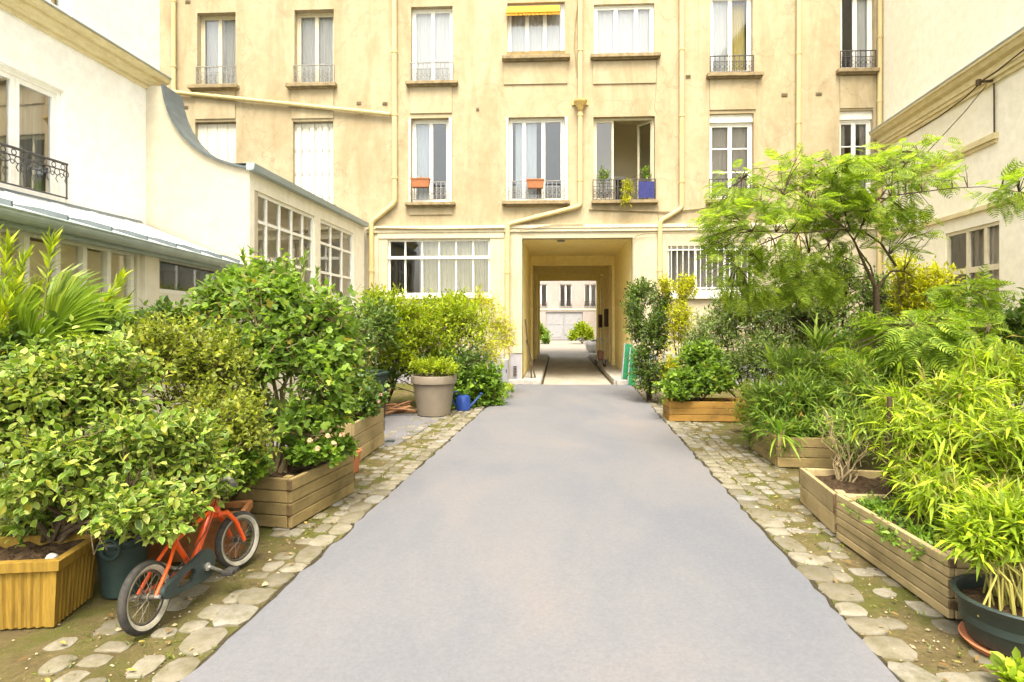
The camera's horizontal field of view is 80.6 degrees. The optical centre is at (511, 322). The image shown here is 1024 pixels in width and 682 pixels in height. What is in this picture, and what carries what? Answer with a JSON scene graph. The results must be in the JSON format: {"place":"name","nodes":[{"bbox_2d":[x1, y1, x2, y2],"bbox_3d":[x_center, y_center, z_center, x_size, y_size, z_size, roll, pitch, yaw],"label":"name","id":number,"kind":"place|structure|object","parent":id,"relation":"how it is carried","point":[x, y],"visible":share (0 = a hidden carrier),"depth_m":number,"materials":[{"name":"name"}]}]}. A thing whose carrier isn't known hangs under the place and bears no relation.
{"place":"outdoors","nodes":[
{"label":"outdoors","id":0,"kind":"place"},
{"bbox_2d":[0,0,172,224],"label":"white building","id":1,"kind":"structure","parent":0,"point":[78,78],"depth_m":7.98,"materials":[{"name":"paint"}]},
{"bbox_2d":[0,64,68,204],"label":"window","id":2,"kind":"structure","parent":1,"relation":"in","point":[24,168],"depth_m":7.49,"materials":[{"name":"white paint"}]},
{"bbox_2d":[46,0,68,13],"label":"window","id":3,"kind":"structure","parent":1,"relation":"in","point":[63,5],"depth_m":7.84,"materials":[{"name":"white paint"}]},
{"bbox_2d":[0,383,1023,681],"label":"ground","id":4,"kind":"structure","parent":0,"point":[80,621],"depth_m":3.18,"materials":[{"name":"beige gravel"}]},
{"bbox_2d":[0,532,105,629],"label":"wooden planter","id":5,"kind":"object","parent":4,"relation":"on","point":[38,589],"visible":0.84,"depth_m":2.95,"materials":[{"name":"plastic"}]},
{"bbox_2d":[0,314,247,554],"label":"variegated shrub","id":6,"kind":"object","parent":5,"relation":"in","point":[43,405],"visible":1,"depth_m":3.17,"materials":[{"name":"green plant"}]},
{"bbox_2d":[0,223,135,535],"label":"oleander","id":7,"kind":"object","parent":4,"relation":"on","point":[8,269],"visible":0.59,"depth_m":4.03,"materials":[{"name":"green plant"}]},
{"bbox_2d":[0,262,142,534],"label":"fan palm","id":8,"kind":"object","parent":4,"relation":"on","point":[64,297],"visible":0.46,"depth_m":4.03,"materials":[{"name":"green plant"}]},
{"bbox_2d":[0,295,205,528],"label":"dark shrub","id":9,"kind":"object","parent":4,"relation":"on","point":[166,305],"visible":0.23,"depth_m":4.18,"materials":[{"name":"green plant"}]},
{"bbox_2d":[94,531,148,598],"bbox_3d":[-2.150,1.317,3.336,0.282,0.345,0.290,0,0,0],"label":"plant pot","id":10,"kind":"object","parent":4,"relation":"on","point":[116,564],"visible":0.62,"depth_m":3.24,"materials":[{"name":"green plastic"}]},
{"bbox_2d":[0,187,243,519],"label":"lean to","id":11,"kind":"object","parent":4,"relation":"on","point":[173,268],"visible":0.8,"depth_m":6.24,"materials":[{"name":"paint"}]},
{"bbox_2d":[0,227,134,391],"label":"window","id":12,"kind":"structure","parent":11,"relation":"in","point":[108,261],"depth_m":5.53,"materials":[{"name":"white paint"}]},
{"bbox_2d":[159,259,235,294],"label":"window","id":13,"kind":"structure","parent":11,"relation":"in","point":[160,290],"depth_m":7.32,"materials":[{"name":"white paint"}]},
{"bbox_2d":[117,476,259,636],"bbox_3d":[-1.743,1.172,3.308,0.495,0.631,1.051,0,0,28],"label":"bicycle","id":14,"kind":"object","parent":4,"relation":"on","point":[200,565],"visible":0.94,"depth_m":3.14,"materials":[{"name":"metal"}]},
{"bbox_2d":[107,303,284,461],"bbox_3d":[-2.274,0.690,4.339,1.748,1.675,1.189,0,0,30],"label":"yellowish shrub","id":15,"kind":"object","parent":4,"relation":"on","point":[188,351],"visible":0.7,"depth_m":4.16,"materials":[{"name":"green plant"}]},
{"bbox_2d":[147,500,252,562],"bbox_3d":[-2.020,1.340,3.860,0.630,0.300,0.270,0,0,-12],"label":"terracotta trough","id":16,"kind":"object","parent":4,"relation":"on","point":[155,550],"visible":0.31,"depth_m":3.78,"materials":[{"name":"ceramic"}]},
{"bbox_2d":[164,421,278,500],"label":"shrub","id":17,"kind":"object","parent":4,"relation":"on","point":[256,470],"visible":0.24,"depth_m":4.10,"materials":[{"name":"green plant"}]},
{"bbox_2d":[146,84,368,407],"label":"wall","id":18,"kind":"structure","parent":4,"relation":"on","point":[198,193],"depth_m":9.26,"materials":[{"name":"beige paint"}]},
{"bbox_2d":[258,192,312,289],"bbox_3d":[-3.987,-1.257,10.584,0.070,1.615,2.352,0,0,4],"label":"window","id":19,"kind":"structure","parent":18,"relation":"in","point":[265,198],"depth_m":10.80,"materials":[{"name":"white paint"}]},
{"bbox_2d":[321,220,352,302],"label":"window","id":20,"kind":"structure","parent":18,"relation":"in","point":[341,231],"depth_m":13.33,"materials":[{"name":"white paint"}]},
{"bbox_2d":[38,395,490,681],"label":"cobblestone gutter","id":21,"kind":"object","parent":4,"relation":"on","point":[205,638],"visible":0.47,"depth_m":3.32,"materials":[{"name":"stone"}]},
{"bbox_2d":[310,408,384,459],"bbox_3d":[-1.879,1.266,6.870,0.557,0.444,1.170,0,0,3],"label":"wooden planter","id":22,"kind":"object","parent":21,"relation":"on","point":[368,432],"visible":0.29,"depth_m":6.75,"materials":[{"name":"brown wood"}]},
{"bbox_2d":[341,371,391,420],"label":"geranium","id":23,"kind":"object","parent":22,"relation":"in","point":[370,396],"visible":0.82,"depth_m":6.77,"materials":[{"name":"green plant"}]},
{"bbox_2d":[353,448,361,472],"bbox_3d":[-1.600,1.380,6.020,0.212,0.220,0.212,0,0,0],"label":"plant pot","id":24,"kind":"object","parent":21,"relation":"on","point":[357,462],"visible":0.24,"depth_m":5.98,"materials":[{"name":"ceramic"}]},
{"bbox_2d":[468,286,522,368],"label":"yellow bamboo","id":25,"kind":"object","parent":21,"relation":"on","point":[498,326],"visible":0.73,"depth_m":12.33,"materials":[{"name":"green plant"}]},
{"bbox_2d":[239,244,320,452],"bbox_3d":[-2.235,0.383,5.836,0.770,2.237,0.286,0,0,-27],"label":"tall sprig","id":26,"kind":"object","parent":4,"relation":"on","point":[294,266],"visible":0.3,"depth_m":5.89,"materials":[{"name":"green plant"}]},
{"bbox_2d":[229,454,354,527],"bbox_3d":[-1.740,1.306,4.879,0.526,0.364,0.990,0,0,12],"label":"wooden planter","id":27,"kind":"object","parent":4,"relation":"on","point":[293,496],"visible":0.64,"depth_m":4.48,"materials":[{"name":"brown wood"}]},
{"bbox_2d":[180,245,373,473],"bbox_3d":[-2.062,0.251,5.121,1.931,1.916,1.230,0,0,37],"label":"broad leaved shrub","id":28,"kind":"object","parent":27,"relation":"on","point":[319,351],"visible":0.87,"depth_m":4.80,"materials":[{"name":"green plant"}]},
{"bbox_2d":[280,432,360,470],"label":"geranium","id":29,"kind":"object","parent":27,"relation":"in","point":[331,449],"visible":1,"depth_m":4.64,"materials":[{"name":"green plant"}]},
{"bbox_2d":[177,407,486,681],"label":"joint","id":30,"kind":"object","parent":4,"relation":"on","point":[274,596],"visible":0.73,"depth_m":3.44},
{"bbox_2d":[266,413,442,445],"bbox_3d":[-2.025,1.494,8.600,1.950,0.001,2.600,0,0,0],"label":"concrete pad","id":31,"kind":"object","parent":4,"relation":"on","point":[391,423],"visible":0.33,"depth_m":8.83,"materials":[{"name":"grey concrete"}]},
{"bbox_2d":[337,288,404,378],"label":"dark shrub","id":32,"kind":"object","parent":31,"relation":"on","point":[379,327],"visible":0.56,"depth_m":9.35,"materials":[{"name":"green plant"}]},
{"bbox_2d":[365,369,388,417],"bbox_3d":[-2.172,1.114,9.288,0.440,0.760,0.464,0,0,8],"label":"dustbin","id":33,"kind":"object","parent":31,"relation":"on","point":[381,375],"visible":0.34,"depth_m":9.27,"materials":[{"name":"green plastic"}]},
{"bbox_2d":[411,373,456,416],"bbox_3d":[-1.260,1.170,9.750,0.742,0.640,0.742,0,0,0],"label":"plant pot","id":34,"kind":"object","parent":31,"relation":"on","point":[433,396],"visible":0.91,"depth_m":9.49,"materials":[{"name":"beige ceramic"}]},
{"bbox_2d":[406,352,461,376],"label":"lime shrub","id":35,"kind":"object","parent":34,"relation":"in","point":[443,365],"visible":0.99,"depth_m":9.64,"materials":[{"name":"green plant"}]},
{"bbox_2d":[358,282,442,403],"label":"laurel bush","id":36,"kind":"object","parent":4,"relation":"on","point":[414,322],"visible":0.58,"depth_m":10.39,"materials":[{"name":"green plant"}]},
{"bbox_2d":[365,341,497,392],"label":"dark shrub","id":37,"kind":"object","parent":4,"relation":"on","point":[459,359],"visible":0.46,"depth_m":10.54,"materials":[{"name":"green plant"}]},
{"bbox_2d":[412,283,499,359],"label":"laurel bush","id":38,"kind":"object","parent":4,"relation":"on","point":[455,315],"visible":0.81,"depth_m":11.03,"materials":[{"name":"green plant"}]},
{"bbox_2d":[452,390,482,410],"bbox_3d":[-0.761,1.321,10.268,0.548,0.342,0.250,0,0,-15],"label":"watering can","id":39,"kind":"object","parent":4,"relation":"on","point":[463,403],"visible":0.96,"depth_m":10.16,"materials":[{"name":"blue plastic"}]},
{"bbox_2d":[448,361,513,408],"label":"ivy","id":40,"kind":"object","parent":4,"relation":"on","point":[486,382],"visible":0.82,"depth_m":10.67,"materials":[{"name":"green plant"}]},
{"bbox_2d":[0,395,983,681],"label":"fallen leaves","id":41,"kind":"object","parent":4,"relation":"on","point":[374,493],"visible":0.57,"depth_m":3.05,"materials":[{"name":"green plant"}]},
{"bbox_2d":[33,394,963,681],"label":"weeds","id":42,"kind":"object","parent":4,"relation":"on","point":[417,456],"visible":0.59,"depth_m":3.99,"materials":[{"name":"green plant"}]},
{"bbox_2d":[494,358,508,382],"bbox_3d":[-0.248,1.185,14.568,0.340,0.610,0.310,0,0,3],"label":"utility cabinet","id":43,"kind":"object","parent":4,"relation":"on","point":[505,371],"visible":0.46,"depth_m":14.43,"materials":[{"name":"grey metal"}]},
{"bbox_2d":[160,0,882,384],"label":"apartment building","id":44,"kind":"structure","parent":4,"relation":"on","point":[478,112],"depth_m":14.80,"materials":[{"name":"paint"}]},
{"bbox_2d":[187,16,239,91],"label":"window","id":45,"kind":"structure","parent":44,"relation":"in","point":[218,33],"depth_m":15.42,"materials":[{"name":"beige paint"}]},
{"bbox_2d":[285,13,336,89],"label":"window","id":46,"kind":"structure","parent":44,"relation":"in","point":[315,31],"depth_m":15.29,"materials":[{"name":"beige paint"}]},
{"bbox_2d":[410,177,430,187],"bbox_3d":[-2.226,-3.395,14.706,0.478,0.214,0.200,0,0,3],"label":"window box","id":47,"kind":"object","parent":44,"relation":"attached to","point":[421,182],"visible":1,"depth_m":14.63,"materials":[{"name":"ceramic"}]},
{"bbox_2d":[405,117,455,207],"bbox_3d":[-1.995,-3.925,14.916,1.231,2.196,0.443,0,0,3],"label":"window","id":48,"kind":"structure","parent":44,"relation":"in","point":[422,130],"depth_m":15.02,"materials":[{"name":"white paint"}]},
{"bbox_2d":[405,9,457,86],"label":"window","id":49,"kind":"structure","parent":44,"relation":"in","point":[432,29],"depth_m":15.10,"materials":[{"name":"white paint"}]},
{"bbox_2d":[385,239,492,298],"bbox_3d":[-1.800,-1.315,14.943,2.662,1.472,0.377,0,0,3],"label":"window","id":50,"kind":"structure","parent":44,"relation":"in","point":[452,264],"depth_m":15.06,"materials":[{"name":"white paint"}]},
{"bbox_2d":[526,178,544,188],"bbox_3d":[0.565,-3.337,14.560,0.444,0.212,0.200,0,0,3],"label":"window box","id":51,"kind":"object","parent":44,"relation":"attached to","point":[536,183],"visible":1,"depth_m":14.48,"materials":[{"name":"ceramic"}]},
{"bbox_2d":[502,4,569,61],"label":"window","id":52,"kind":"structure","parent":44,"relation":"in","point":[535,32],"depth_m":14.92,"materials":[{"name":"white paint"}]},
{"bbox_2d":[502,116,569,206],"bbox_3d":[0.587,-3.914,14.766,1.645,2.175,0.413,0,0,3],"label":"window","id":53,"kind":"structure","parent":44,"relation":"in","point":[526,129],"depth_m":14.85,"materials":[{"name":"white paint"}]},
{"bbox_2d":[596,164,650,197],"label":"balcony plant","id":54,"kind":"object","parent":44,"relation":"on","point":[606,175],"visible":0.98,"depth_m":14.70,"materials":[{"name":"green plant"}]},
{"bbox_2d":[591,118,658,203],"bbox_3d":[2.725,-3.918,14.797,1.584,2.117,0.698,0,0,3],"label":"open window","id":55,"kind":"structure","parent":44,"relation":"in","point":[645,189],"depth_m":14.69,"materials":[{"name":"beige paint"}]},
{"bbox_2d":[590,5,660,60],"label":"window","id":56,"kind":"structure","parent":44,"relation":"in","point":[620,32],"depth_m":14.78,"materials":[{"name":"white paint"}]},
{"bbox_2d":[619,179,634,206],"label":"trailing plant","id":57,"kind":"object","parent":44,"relation":"on","point":[626,185],"visible":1,"depth_m":14.37,"materials":[{"name":"yellow plant"}]},
{"bbox_2d":[667,245,753,298],"bbox_3d":[4.821,-1.204,14.686,2.273,1.278,0.578,0,0,3],"label":"window","id":58,"kind":"structure","parent":44,"relation":"in","point":[679,257],"depth_m":14.93,"materials":[{"name":"white paint"}]},
{"bbox_2d":[706,114,759,204],"bbox_3d":[5.276,-3.910,14.525,1.253,2.189,0.423,0,0,3],"label":"window","id":59,"kind":"structure","parent":44,"relation":"in","point":[730,134],"depth_m":14.64,"materials":[{"name":"white paint"}]},
{"bbox_2d":[706,0,763,79],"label":"window","id":60,"kind":"structure","parent":44,"relation":"in","point":[727,58],"depth_m":14.72,"materials":[{"name":"white paint"}]},
{"bbox_2d":[836,0,879,75],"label":"window","id":61,"kind":"structure","parent":44,"relation":"in","point":[861,62],"depth_m":14.45,"materials":[{"name":"white paint"}]},
{"bbox_2d":[839,111,879,203],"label":"window","id":62,"kind":"structure","parent":44,"relation":"in","point":[861,118],"depth_m":14.46,"materials":[{"name":"white paint"}]},
{"bbox_2d":[627,347,636,385],"bbox_3d":[2.867,1.048,14.361,0.205,0.900,0.040,8,-10,-9],"label":"green panel","id":63,"kind":"object","parent":4,"relation":"on","point":[629,381],"visible":0.61,"depth_m":14.32,"materials":[{"name":"paint"}]},
{"bbox_2d":[619,274,674,400],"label":"climbing shrub","id":64,"kind":"object","parent":4,"relation":"on","point":[638,293],"visible":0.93,"depth_m":11.34,"materials":[{"name":"green plant"}]},
{"bbox_2d":[656,270,698,378],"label":"golden shrub","id":65,"kind":"object","parent":4,"relation":"on","point":[683,290],"visible":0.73,"depth_m":11.01,"materials":[{"name":"yellow plant"}]},
{"bbox_2d":[663,397,748,421],"bbox_3d":[2.972,1.336,9.298,1.220,0.304,0.507,0,0,3],"label":"wooden planter","id":66,"kind":"object","parent":4,"relation":"on","point":[710,409],"visible":0.69,"depth_m":9.06,"materials":[{"name":"orange wood"}]},
{"bbox_2d":[651,335,741,403],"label":"bushy shrub","id":67,"kind":"object","parent":66,"relation":"on","point":[708,374],"visible":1,"depth_m":9.22,"materials":[{"name":"green plant"}]},
{"bbox_2d":[727,378,763,424],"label":"pale flowering shrub","id":68,"kind":"object","parent":4,"relation":"on","point":[742,407],"visible":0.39,"depth_m":8.14,"materials":[{"name":"green plant"}]},
{"bbox_2d":[674,287,850,408],"bbox_3d":[4.039,0.423,10.043,2.865,2.211,1.984,0,0,0],"label":"blue green shrub","id":69,"kind":"object","parent":4,"relation":"on","point":[731,332],"visible":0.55,"depth_m":9.90,"materials":[{"name":"green plant"}]},
{"bbox_2d":[632,386,902,681],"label":"joint","id":70,"kind":"object","parent":4,"relation":"on","point":[829,600],"visible":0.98,"depth_m":3.81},
{"bbox_2d":[745,339,792,396],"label":"spiky plant","id":71,"kind":"object","parent":4,"relation":"on","point":[768,357],"visible":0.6,"depth_m":8.22,"materials":[{"name":"green plant"}]},
{"bbox_2d":[748,405,816,459],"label":"spiky plant","id":72,"kind":"object","parent":4,"relation":"on","point":[778,432],"visible":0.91,"depth_m":6.20,"materials":[{"name":"green plant"}]},
{"bbox_2d":[747,420,839,467],"bbox_3d":[3.077,1.331,6.725,0.620,0.314,1.126,0,0,6],"label":"wooden planter","id":73,"kind":"object","parent":4,"relation":"on","point":[818,451],"visible":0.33,"depth_m":6.18,"materials":[{"name":"brown wood"}]},
{"bbox_2d":[732,335,874,458],"bbox_3d":[3.334,0.820,6.843,1.669,1.429,1.456,0,0,0],"label":"oleander","id":74,"kind":"object","parent":4,"relation":"on","point":[796,394],"visible":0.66,"depth_m":6.68,"materials":[{"name":"green plant"}]},
{"bbox_2d":[637,389,999,681],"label":"cobblestone gutter","id":75,"kind":"object","parent":4,"relation":"on","point":[859,621],"visible":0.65,"depth_m":3.73,"materials":[{"name":"stone"}]},
{"bbox_2d":[793,315,854,375],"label":"spiky plant","id":76,"kind":"object","parent":4,"relation":"on","point":[822,338],"visible":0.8,"depth_m":7.86,"materials":[{"name":"green plant"}]},
{"bbox_2d":[686,133,1023,450],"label":"mimosa tree","id":77,"kind":"object","parent":4,"relation":"on","point":[831,196],"visible":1,"depth_m":6.44,"materials":[{"name":"green plant"}]},
{"bbox_2d":[777,242,934,372],"bbox_3d":[5.191,0.145,9.171,1.403,2.770,2.444,0,0,-40],"label":"privet tree","id":78,"kind":"object","parent":4,"relation":"on","point":[866,299],"visible":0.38,"depth_m":9.12,"materials":[{"name":"green plant"}]},
{"bbox_2d":[799,468,914,532],"bbox_3d":[2.718,1.343,4.569,0.802,0.289,0.800,0,0,10],"label":"wooden planter","id":79,"kind":"object","parent":4,"relation":"on","point":[820,488],"visible":0.46,"depth_m":4.66,"materials":[{"name":"brown wood"}]},
{"bbox_2d":[800,388,886,481],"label":"twiggy shrub","id":80,"kind":"object","parent":79,"relation":"on","point":[845,468],"visible":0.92,"depth_m":4.86,"materials":[{"name":"brown plant"}]},
{"bbox_2d":[872,284,886,449],"bbox_3d":[4.338,0.525,7.120,0.152,1.950,0.152,0,0,0],"label":"wooden stake","id":81,"kind":"object","parent":4,"relation":"on","point":[875,371],"visible":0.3,"depth_m":7.13,"materials":[{"name":"brown wood"}]},
{"bbox_2d":[821,338,943,473],"bbox_3d":[3.554,0.833,5.777,1.143,1.384,1.196,0,0,30],"label":"grassy bamboo","id":82,"kind":"object","parent":4,"relation":"on","point":[854,380],"visible":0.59,"depth_m":5.80,"materials":[{"name":"green plant"}]},
{"bbox_2d":[817,320,996,431],"bbox_3d":[4.784,0.720,7.723,2.483,1.619,1.611,0,0,25],"label":"mixed shrub","id":83,"kind":"object","parent":4,"relation":"on","point":[843,336],"visible":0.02,"depth_m":7.97,"materials":[{"name":"green plant"}]},
{"bbox_2d":[835,494,996,619],"bbox_3d":[2.634,1.330,3.576,0.856,0.316,1.170,0,0,2],"label":"wooden planter","id":84,"kind":"object","parent":4,"relation":"on","point":[928,581],"visible":0.39,"depth_m":3.42,"materials":[{"name":"brown wood"}]},
{"bbox_2d":[887,397,891,499],"bbox_3d":[2.530,0.875,4.050,0.030,0.750,0.030,0,0,-22],"label":"plant stake","id":85,"kind":"object","parent":84,"relation":"in","point":[889,416],"visible":0.58,"depth_m":4.04,"materials":[{"name":"brown wood"}]},
{"bbox_2d":[840,489,983,573],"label":"ground cover","id":86,"kind":"object","parent":84,"relation":"in","point":[878,508],"visible":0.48,"depth_m":3.59,"materials":[{"name":"green plant"}]},
{"bbox_2d":[851,323,1023,538],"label":"bamboo","id":87,"kind":"object","parent":84,"relation":"in","point":[993,444],"visible":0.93,"depth_m":3.84,"materials":[{"name":"green plant"}]},
{"bbox_2d":[822,263,1023,456],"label":"young mimosa","id":88,"kind":"object","parent":4,"relation":"on","point":[917,336],"visible":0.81,"depth_m":5.85,"materials":[{"name":"green plant"}]},
{"bbox_2d":[880,249,969,407],"bbox_3d":[5.421,0.271,7.979,1.012,2.503,1.043,0,0,0],"label":"golden shrub","id":89,"kind":"object","parent":4,"relation":"on","point":[907,286],"visible":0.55,"depth_m":7.92,"materials":[{"name":"yellow plant"}]},
{"bbox_2d":[958,622,1009,658],"bbox_3d":[2.320,1.480,2.760,0.456,0.040,0.456,0,0,0],"label":"pot saucer","id":90,"kind":"object","parent":4,"relation":"on","point":[975,644],"visible":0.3,"depth_m":2.77,"materials":[{"name":"ceramic"}]},
{"bbox_2d":[949,573,1023,658],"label":"plant pot","id":91,"kind":"object","parent":90,"relation":"on","point":[994,628],"visible":0.79,"depth_m":2.71,"materials":[{"name":"teal plastic"}]},
{"bbox_2d":[927,477,1023,616],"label":"bamboo","id":92,"kind":"object","parent":91,"relation":"on","point":[987,538],"visible":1,"depth_m":2.76,"materials":[{"name":"green plant"}]},
{"bbox_2d":[969,287,1023,415],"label":"dark shrub","id":93,"kind":"object","parent":4,"relation":"on","point":[1015,316],"visible":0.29,"depth_m":7.00,"materials":[{"name":"green plant"}]},
{"bbox_2d":[983,646,1023,681],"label":"garden weed","id":94,"kind":"object","parent":4,"relation":"on","point":[1010,669],"visible":1,"depth_m":2.44,"materials":[{"name":"green plant"}]},
{"bbox_2d":[179,385,898,681],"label":"road","id":95,"kind":"structure","parent":0,"point":[570,533],"depth_m":3.47,"materials":[{"name":"grey asphalt"}]},
{"bbox_2d":[540,281,595,339],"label":"building","id":96,"kind":"structure","parent":0,"point":[565,306],"depth_m":50.08,"materials":[{"name":"paint"}]},
{"bbox_2d":[540,284,546,306],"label":"window","id":97,"kind":"structure","parent":96,"relation":"in","point":[541,302],"depth_m":50.12,"materials":[{"name":"white paint"}]},
{"bbox_2d":[540,340,595,355],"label":"courtyard paving","id":98,"kind":"structure","parent":0,"point":[564,348],"depth_m":34.51,"materials":[{"name":"grey concrete"}]},
{"bbox_2d":[540,321,552,343],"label":"courtyard shrub","id":99,"kind":"object","parent":98,"relation":"on","point":[545,335],"visible":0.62,"depth_m":41.66,"materials":[{"name":"green plant"}]},
{"bbox_2d":[564,321,595,343],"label":"courtyard shrub","id":100,"kind":"object","parent":98,"relation":"on","point":[581,330],"visible":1,"depth_m":41.87,"materials":[{"name":"green plant"}]},
{"bbox_2d":[585,339,595,352],"bbox_3d":[4.130,1.166,30.200,0.990,0.658,0.985,0,0,0],"label":"rubble bag","id":101,"kind":"object","parent":98,"relation":"on","point":[590,346],"visible":0.53,"depth_m":29.84,"materials":[{"name":"plastic"}]},
{"bbox_2d":[541,356,615,384],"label":"passage paving","id":102,"kind":"structure","parent":0,"point":[572,370],"depth_m":17.96,"materials":[{"name":"beige concrete"}]},
{"bbox_2d":[595,338,605,366],"bbox_3d":[2.717,0.934,18.588,0.271,0.869,0.656,0,0,3],"label":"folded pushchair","id":103,"kind":"object","parent":102,"relation":"on","point":[600,355],"visible":1,"depth_m":18.48,"materials":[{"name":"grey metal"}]},
{"bbox_2d":[621,343,631,379],"bbox_3d":[2.762,0.997,14.546,0.205,1.000,0.040,8,-10,-9],"label":"green panel","id":104,"kind":"object","parent":102,"relation":"on","point":[626,349],"visible":0.81,"depth_m":14.54,"materials":[{"name":"paint"}]},
{"bbox_2d":[868,0,1023,411],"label":"cream building","id":105,"kind":"structure","parent":0,"point":[953,68],"depth_m":11.15,"materials":[{"name":"paint"}]},
{"bbox_2d":[947,221,998,332],"bbox_3d":[8.440,-0.608,10.933,0.207,2.215,1.570,0,0,7],"label":"window","id":106,"kind":"structure","parent":105,"relation":"in","point":[987,235],"depth_m":10.97,"materials":[{"name":"beige paint"}]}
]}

